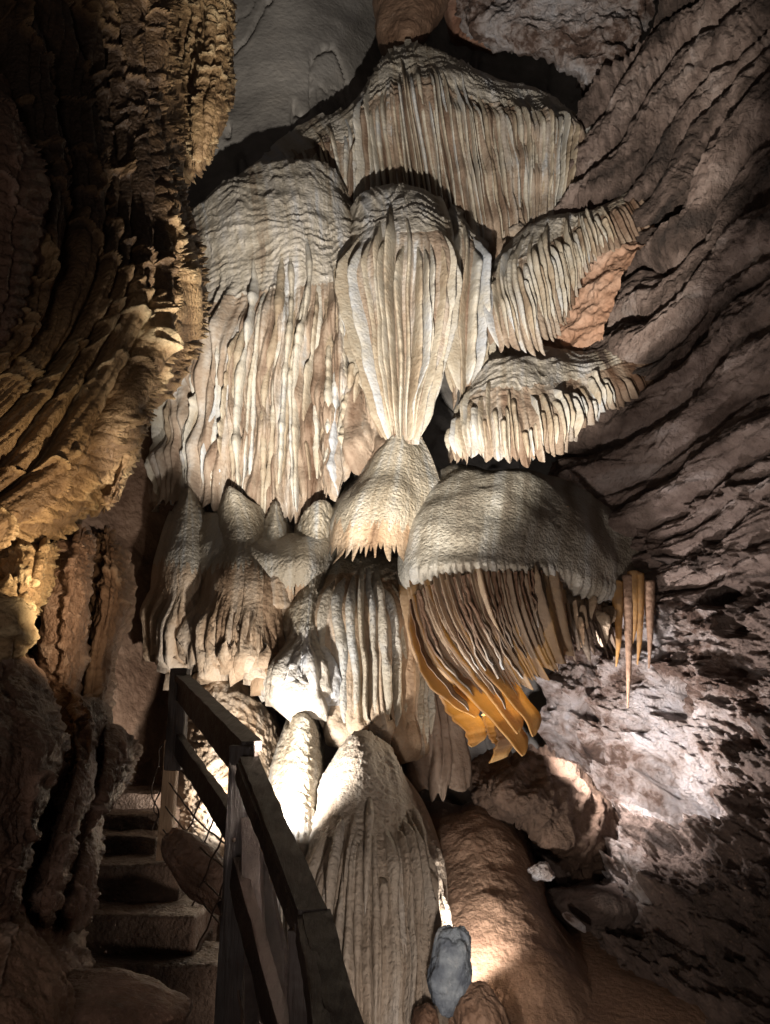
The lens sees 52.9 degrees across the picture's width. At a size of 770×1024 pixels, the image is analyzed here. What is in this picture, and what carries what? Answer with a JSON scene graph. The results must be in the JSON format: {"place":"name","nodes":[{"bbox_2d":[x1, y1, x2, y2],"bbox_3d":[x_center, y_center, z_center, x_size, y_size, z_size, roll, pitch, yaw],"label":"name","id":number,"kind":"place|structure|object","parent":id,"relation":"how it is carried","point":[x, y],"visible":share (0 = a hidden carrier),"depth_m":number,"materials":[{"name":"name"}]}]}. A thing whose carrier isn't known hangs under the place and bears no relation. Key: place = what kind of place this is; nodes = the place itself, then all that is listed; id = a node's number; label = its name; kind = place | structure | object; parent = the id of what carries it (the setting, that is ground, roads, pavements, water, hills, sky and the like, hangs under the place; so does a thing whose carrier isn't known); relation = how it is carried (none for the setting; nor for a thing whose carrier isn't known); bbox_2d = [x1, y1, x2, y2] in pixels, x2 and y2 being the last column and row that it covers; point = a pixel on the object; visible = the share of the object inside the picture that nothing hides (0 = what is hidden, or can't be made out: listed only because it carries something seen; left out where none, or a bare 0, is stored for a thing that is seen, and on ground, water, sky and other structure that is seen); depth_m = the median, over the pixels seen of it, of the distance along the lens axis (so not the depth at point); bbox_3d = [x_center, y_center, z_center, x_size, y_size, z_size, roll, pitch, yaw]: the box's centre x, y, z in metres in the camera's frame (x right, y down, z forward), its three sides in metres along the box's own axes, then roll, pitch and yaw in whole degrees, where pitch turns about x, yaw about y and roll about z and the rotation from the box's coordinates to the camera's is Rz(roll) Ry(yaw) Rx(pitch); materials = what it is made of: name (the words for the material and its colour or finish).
{"place":"outdoors","nodes":[
{"label":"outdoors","id":0,"kind":"place"},
{"bbox_2d":[25,613,40,844],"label":"cave wall","id":1,"kind":"structure","parent":0,"point":[37,624],"depth_m":3.41,"materials":[{"name":"brown stone"}]},
{"bbox_2d":[0,573,39,661],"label":"rock fold","id":2,"kind":"object","parent":1,"relation":"attached to","point":[19,636],"visible":0.88,"depth_m":2.37,"materials":[{"name":"brown stone"}]},
{"bbox_2d":[0,74,51,370],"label":"rock fold","id":3,"kind":"object","parent":1,"relation":"attached to","point":[25,192],"visible":0.63,"depth_m":2.73,"materials":[{"name":"brown stone"}]},
{"bbox_2d":[0,536,61,615],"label":"rock fold","id":4,"kind":"object","parent":1,"relation":"attached to","point":[29,567],"visible":0.59,"depth_m":2.79,"materials":[{"name":"brown stone"}]},
{"bbox_2d":[0,657,70,923],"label":"rock fold","id":5,"kind":"object","parent":1,"relation":"attached to","point":[35,743],"visible":0.99,"depth_m":2.02,"materials":[{"name":"brown stone"}]},
{"bbox_2d":[0,908,95,1023],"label":"rock fold","id":6,"kind":"object","parent":1,"relation":"attached to","point":[38,963],"visible":0.62,"depth_m":2.04,"materials":[{"name":"brown stone"}]},
{"bbox_2d":[67,967,192,1023],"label":"boulder","id":7,"kind":"object","parent":6,"relation":"on","point":[111,995],"visible":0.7,"depth_m":2.34,"materials":[{"name":"brown stone"}]},
{"bbox_2d":[31,522,96,694],"bbox_3d":[-1.443,0.475,3.502,0.240,0.990,0.975,7,-18,-22],"label":"rock fold","id":8,"kind":"object","parent":1,"relation":"attached to","point":[60,651],"visible":0.77,"depth_m":3.14,"materials":[{"name":"brown stone"}]},
{"bbox_2d":[22,679,112,928],"bbox_3d":[-1.236,1.045,2.884,0.328,0.918,1.220,5,-18,-15],"label":"rock fold","id":9,"kind":"object","parent":1,"relation":"attached to","point":[85,719],"visible":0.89,"depth_m":2.54,"materials":[{"name":"brown stone"}]},
{"bbox_2d":[55,723,142,938],"bbox_3d":[-1.223,1.284,3.267,0.307,0.827,1.370,3,-17,-10],"label":"rock fold","id":10,"kind":"object","parent":1,"relation":"attached to","point":[119,751],"visible":0.71,"depth_m":2.79,"materials":[{"name":"brown stone"}]},
{"bbox_2d":[0,0,212,559],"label":"rock fold","id":11,"kind":"object","parent":1,"relation":"attached to","point":[100,349],"visible":0.92,"depth_m":3.34,"materials":[{"name":"brown stone"}]},
{"bbox_2d":[175,187,204,391],"bbox_3d":[-1.469,-1.674,5.297,0.430,2.136,1.099,10,-20,-29],"label":"rock fold","id":12,"kind":"object","parent":11,"relation":"attached to","point":[194,226],"visible":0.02,"depth_m":5.16,"materials":[{"name":"brown stone"}]},
{"bbox_2d":[80,524,137,708],"bbox_3d":[-1.476,0.555,4.106,0.307,1.154,1.400,6,-18,-20],"label":"rock fold","id":13,"kind":"object","parent":1,"relation":"attached to","point":[112,603],"visible":0.77,"depth_m":3.69,"materials":[{"name":"brown stone"}]},
{"bbox_2d":[89,398,153,517],"bbox_3d":[-1.276,-0.444,3.841,0.246,1.112,0.852,5,-18,-14],"label":"rock fold","id":14,"kind":"object","parent":1,"relation":"attached to","point":[109,497],"visible":0.29,"depth_m":3.38,"materials":[{"name":"brown stone"}]},
{"bbox_2d":[81,425,207,785],"bbox_3d":[-2.393,0.536,6.896,1.948,4.757,1.131,4,-17,-13],"label":"cave wall recess","id":15,"kind":"object","parent":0,"point":[140,709],"visible":0.12,"depth_m":6.86,"materials":[{"name":"brown stone"}]},
{"bbox_2d":[175,0,237,187],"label":"rock pendant","id":16,"kind":"object","parent":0,"point":[205,50],"visible":0.72,"depth_m":6.16,"materials":[{"name":"brown stone"}]},
{"bbox_2d":[186,0,658,885],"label":"cave wall","id":17,"kind":"structure","parent":0,"point":[298,62],"depth_m":10.66,"materials":[{"name":"grey stone"}]},
{"bbox_2d":[144,158,385,524],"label":"flowstone dome","id":18,"kind":"structure","parent":17,"relation":"attached to","point":[266,407],"depth_m":7.17,"materials":[{"name":"beige stone"}]},
{"bbox_2d":[372,0,448,56],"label":"ceiling rock","id":19,"kind":"object","parent":17,"relation":"attached to","point":[398,22],"visible":0.8,"depth_m":10.42,"materials":[{"name":"brown stone"}]},
{"bbox_2d":[247,39,591,263],"bbox_3d":[0.251,-4.218,9.359,4.500,4.070,1.391,-1,-17,4],"label":"flowstone drapery","id":20,"kind":"object","parent":17,"relation":"attached to","point":[491,156],"visible":0.66,"depth_m":8.83,"materials":[{"name":"beige stone"}]},
{"bbox_2d":[333,183,462,444],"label":"flowstone dome","id":21,"kind":"structure","parent":20,"relation":"attached to","point":[398,281],"depth_m":6.90,"materials":[{"name":"beige stone"}]},
{"bbox_2d":[328,431,439,564],"bbox_3d":[-0.084,-0.229,6.534,0.929,1.732,1.166,7,-18,-23],"label":"flowstone cone","id":22,"kind":"object","parent":21,"relation":"attached to","point":[381,499],"visible":0.76,"depth_m":6.10,"materials":[{"name":"beige stone"}]},
{"bbox_2d":[445,204,495,409],"bbox_3d":[0.856,-2.353,8.094,0.613,3.302,1.546,0,-17,0],"label":"flowstone drapery","id":23,"kind":"object","parent":20,"relation":"hanging from","point":[472,350],"visible":0.72,"depth_m":7.26,"materials":[{"name":"beige stone"}]},
{"bbox_2d":[444,0,496,55],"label":"ceiling rock","id":24,"kind":"object","parent":17,"relation":"attached to","point":[457,35],"visible":0.31,"depth_m":11.10,"materials":[{"name":"stone"}]},
{"bbox_2d":[454,0,654,96],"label":"ceiling rock","id":25,"kind":"object","parent":17,"relation":"attached to","point":[583,42],"visible":0.94,"depth_m":9.74,"materials":[{"name":"stone"}]},
{"bbox_2d":[216,886,707,1023],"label":"ground","id":26,"kind":"structure","parent":0,"point":[621,996],"depth_m":4.42,"materials":[{"name":"brown stone"}]},
{"bbox_2d":[91,941,218,1023],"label":"stair step","id":27,"kind":"object","parent":26,"relation":"on","point":[193,977],"visible":0.29,"depth_m":3.34,"materials":[{"name":"stone"}]},
{"bbox_2d":[85,894,218,955],"bbox_3d":[-1.267,2.083,3.811,0.805,0.303,0.653,0,-17,0],"label":"stair step","id":28,"kind":"object","parent":27,"relation":"on","point":[179,927],"visible":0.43,"depth_m":3.56,"materials":[{"name":"stone"}]},
{"bbox_2d":[97,853,184,902],"bbox_3d":[-1.397,2.037,4.222,0.683,0.309,0.756,0,-17,0],"label":"stair step","id":29,"kind":"object","parent":28,"relation":"on","point":[145,877],"visible":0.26,"depth_m":3.94,"materials":[{"name":"stone"}]},
{"bbox_2d":[102,826,181,854],"bbox_3d":[-1.577,2.023,4.630,0.614,0.234,0.680,0,-17,0],"label":"stair step","id":30,"kind":"object","parent":29,"relation":"on","point":[131,842],"visible":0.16,"depth_m":4.35,"materials":[{"name":"stone"}]},
{"bbox_2d":[103,805,180,830],"bbox_3d":[-1.678,2.051,5.036,0.617,0.230,0.792,0,-17,0],"label":"stair step","id":31,"kind":"object","parent":30,"relation":"on","point":[127,819],"visible":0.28,"depth_m":4.74,"materials":[{"name":"stone"}]},
{"bbox_2d":[113,785,161,808],"bbox_3d":[-1.816,2.147,5.677,0.620,0.240,1.205,0,-17,0],"label":"stair step","id":32,"kind":"object","parent":31,"relation":"on","point":[135,796],"visible":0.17,"depth_m":5.15,"materials":[{"name":"stone"}]},
{"bbox_2d":[156,740,178,860],"bbox_3d":[-1.129,1.497,4.039,0.076,0.592,0.074,0,-17,0],"label":"timber strut","id":33,"kind":"object","parent":29,"relation":"on","point":[169,802],"visible":0.59,"depth_m":4.00,"materials":[{"name":"brown wood"}]},
{"bbox_2d":[151,744,243,1023],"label":"wire fence","id":34,"kind":"object","parent":33,"relation":"attached to","point":[208,885],"visible":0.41,"depth_m":3.03,"materials":[{"name":"black metal"}]},
{"bbox_2d":[161,827,222,915],"bbox_3d":[-0.760,1.492,3.204,0.356,0.344,0.244,0,-17,0],"label":"boulder","id":35,"kind":"object","parent":26,"relation":"on","point":[186,858],"visible":0.65,"depth_m":3.11,"materials":[{"name":"brown stone"}]},
{"bbox_2d":[177,671,282,857],"bbox_3d":[-1.177,2.000,5.760,0.876,1.772,2.123,2,-17,-8],"label":"flowstone mound","id":36,"kind":"object","parent":26,"relation":"on","point":[253,714],"visible":0.2,"depth_m":5.61,"materials":[{"name":"beige stone"}]},
{"bbox_2d":[140,488,205,689],"bbox_3d":[-1.747,0.572,6.687,0.594,1.926,0.935,14,-22,-38],"label":"flowstone lobe","id":37,"kind":"object","parent":36,"relation":"on","point":[170,601],"visible":0.64,"depth_m":6.38,"materials":[{"name":"beige stone"}]},
{"bbox_2d":[176,486,284,695],"bbox_3d":[-1.158,0.563,6.356,1.199,1.895,0.915,-15,-23,41],"label":"flowstone lobe","id":38,"kind":"object","parent":36,"relation":"on","point":[231,626],"visible":0.72,"depth_m":5.92,"materials":[{"name":"beige stone"}]},
{"bbox_2d":[155,511,336,615],"bbox_3d":[-1.212,0.574,6.425,1.829,1.602,0.915,-3,-17,10],"label":"flowstone mass","id":39,"kind":"object","parent":36,"relation":"on","point":[295,564],"visible":0.3,"depth_m":6.13,"materials":[{"name":"beige stone"}]},
{"bbox_2d":[264,501,292,608],"bbox_3d":[-0.867,0.350,6.595,0.505,1.189,0.987,7,-18,-22],"label":"flowstone cone","id":40,"kind":"object","parent":39,"relation":"on","point":[277,525],"visible":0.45,"depth_m":6.42,"materials":[{"name":"beige stone"}]},
{"bbox_2d":[164,668,363,1023],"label":"timber railing","id":41,"kind":"object","parent":26,"relation":"on","point":[273,978],"visible":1,"depth_m":2.25,"materials":[{"name":"wood"}]},
{"bbox_2d":[268,712,326,939],"bbox_3d":[-0.648,2.166,5.340,0.553,1.614,1.704,2,-17,-8],"label":"stalagmite","id":42,"kind":"object","parent":26,"relation":"on","point":[298,767],"visible":0.31,"depth_m":5.18,"materials":[{"name":"beige stone"}]},
{"bbox_2d":[284,730,452,1023],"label":"stalagmite","id":43,"kind":"object","parent":26,"relation":"on","point":[374,858],"visible":0.74,"depth_m":4.32,"materials":[{"name":"beige stone"}]},
{"bbox_2d":[314,555,435,764],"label":"flowstone column","id":44,"kind":"structure","parent":43,"relation":"on","point":[387,693],"depth_m":5.71,"materials":[{"name":"beige stone"}]},
{"bbox_2d":[259,500,341,721],"bbox_3d":[-0.629,0.718,6.163,0.704,1.900,1.123,0,-17,0],"label":"flowstone lobe","id":45,"kind":"object","parent":44,"relation":"attached to","point":[303,674],"visible":0.57,"depth_m":5.59,"materials":[{"name":"beige stone"}]},
{"bbox_2d":[402,684,471,801],"bbox_3d":[0.383,1.561,6.400,0.610,1.518,0.920,0,-17,0],"label":"flowstone drapery","id":46,"kind":"object","parent":44,"relation":"attached to","point":[442,764],"visible":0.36,"depth_m":5.89,"materials":[{"name":"beige stone"}]},
{"bbox_2d":[411,1002,438,1023],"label":"boulder","id":47,"kind":"object","parent":26,"relation":"on","point":[425,1013],"visible":1,"depth_m":3.79,"materials":[{"name":"brown stone"}]},
{"bbox_2d":[453,980,509,1023],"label":"boulder","id":48,"kind":"object","parent":26,"relation":"on","point":[479,1002],"visible":0.95,"depth_m":3.83,"materials":[{"name":"brown stone"}]},
{"bbox_2d":[427,924,471,1017],"bbox_3d":[0.334,2.360,3.981,0.238,0.421,0.180,0,-17,0],"label":"boulder","id":49,"kind":"object","parent":48,"relation":"on","point":[449,977],"visible":0.98,"depth_m":3.93,"materials":[{"name":"grey stone"}]},
{"bbox_2d":[423,798,592,1023],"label":"clay slope","id":50,"kind":"structure","parent":26,"relation":"on","point":[529,964],"depth_m":4.84,"materials":[{"name":"brown stone"}]},
{"bbox_2d":[527,861,554,881],"bbox_3d":[1.063,2.447,5.265,0.183,0.131,0.156,0,-17,0],"label":"boulder","id":51,"kind":"object","parent":50,"relation":"on","point":[540,870],"visible":1,"depth_m":5.21,"materials":[{"name":"white stone"}]},
{"bbox_2d":[468,744,619,884],"bbox_3d":[1.427,2.588,6.120,1.877,1.447,1.414,7,-18,-22],"label":"boulder","id":52,"kind":"object","parent":26,"relation":"on","point":[562,812],"visible":0.83,"depth_m":5.65,"materials":[{"name":"brown stone"}]},
{"bbox_2d":[562,911,585,932],"bbox_3d":[1.221,2.650,4.993,0.154,0.124,0.115,0,-17,0],"label":"boulder","id":53,"kind":"object","parent":26,"relation":"on","point":[574,921],"visible":1,"depth_m":4.96,"materials":[{"name":"grey stone"}]},
{"bbox_2d":[545,880,637,931],"bbox_3d":[1.486,2.909,5.649,0.760,0.398,1.146,-3,-17,11],"label":"ledge rock","id":54,"kind":"object","parent":26,"relation":"on","point":[592,904],"visible":0.77,"depth_m":5.22,"materials":[{"name":"brown stone"}]},
{"bbox_2d":[532,456,769,1023],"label":"cave wall","id":55,"kind":"structure","parent":0,"point":[673,760],"depth_m":5.67,"materials":[{"name":"grey stone"}]},
{"bbox_2d":[548,0,769,605],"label":"cave wall","id":56,"kind":"structure","parent":0,"point":[674,110],"depth_m":7.10,"materials":[{"name":"stone"}]},
{"bbox_2d":[397,464,652,603],"bbox_3d":[1.358,0.190,6.613,2.961,1.243,1.149,12,-21,-34],"label":"flowstone canopy","id":57,"kind":"object","parent":56,"relation":"attached to","point":[469,518],"visible":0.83,"depth_m":5.98,"materials":[{"name":"beige stone"}]},
{"bbox_2d":[398,562,573,763],"bbox_3d":[0.778,1.061,5.666,1.350,1.486,1.015,0,-17,0],"label":"amber drapery","id":58,"kind":"object","parent":57,"relation":"hanging from","point":[487,643],"visible":0.98,"depth_m":5.35,"materials":[{"name":"brown stone"}]},
{"bbox_2d":[555,591,616,671],"bbox_3d":[1.638,0.992,6.581,0.636,0.823,1.478,-4,-17,13],"label":"flowstone fringe","id":59,"kind":"object","parent":57,"relation":"hanging from","point":[588,619],"visible":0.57,"depth_m":6.04,"materials":[{"name":"beige stone"}]},
{"bbox_2d":[612,580,622,666],"bbox_3d":[1.928,0.912,6.343,0.102,0.710,0.144,-10,-20,30],"label":"stalactite","id":60,"kind":"object","parent":57,"relation":"hanging from","point":[617,600],"visible":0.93,"depth_m":6.32},
{"bbox_2d":[622,574,632,707],"bbox_3d":[2.006,1.041,6.297,0.173,1.081,0.097,16,-23,-42],"label":"stalactite","id":61,"kind":"object","parent":57,"relation":"hanging from","point":[627,605],"visible":1,"depth_m":6.30,"materials":[{"name":"brown stone"}]},
{"bbox_2d":[627,570,638,643],"bbox_3d":[2.074,0.784,6.382,0.102,0.609,0.136,-9,-19,28],"label":"stalactite","id":62,"kind":"object","parent":57,"relation":"hanging from","point":[634,573],"visible":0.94,"depth_m":6.36},
{"bbox_2d":[637,572,644,664],"bbox_3d":[2.106,0.872,6.352,0.102,0.761,0.152,-12,-21,35],"label":"stalactite","id":63,"kind":"object","parent":57,"relation":"hanging from","point":[641,591],"visible":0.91,"depth_m":6.33},
{"bbox_2d":[444,346,654,467],"bbox_3d":[1.823,-1.230,7.263,2.592,2.252,1.500,0,-17,0],"label":"flowstone canopy","id":64,"kind":"object","parent":56,"relation":"attached to","point":[523,406],"visible":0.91,"depth_m":6.69,"materials":[{"name":"beige stone"}]},
{"bbox_2d":[483,192,649,355],"bbox_3d":[2.172,-2.844,8.072,2.563,3.338,1.296,0,-17,0],"label":"flowstone canopy","id":65,"kind":"object","parent":56,"relation":"attached to","point":[539,268],"visible":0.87,"depth_m":7.55,"materials":[{"name":"beige stone"}]},
{"bbox_2d":[542,224,654,350],"bbox_3d":[2.166,-2.446,8.060,1.544,2.106,0.514,-7,-18,22],"label":"recess rock","id":66,"kind":"object","parent":56,"relation":"attached to","point":[592,308],"visible":0.42,"depth_m":7.84,"materials":[{"name":"stone"}]},
{"bbox_2d":[644,580,654,668],"bbox_3d":[2.191,0.918,6.339,0.103,0.726,0.145,-11,-20,32],"label":"stalactite","id":67,"kind":"object","parent":56,"relation":"hanging from","point":[649,595],"visible":0.98,"depth_m":6.33,"materials":[{"name":"brown stone"}]}
]}

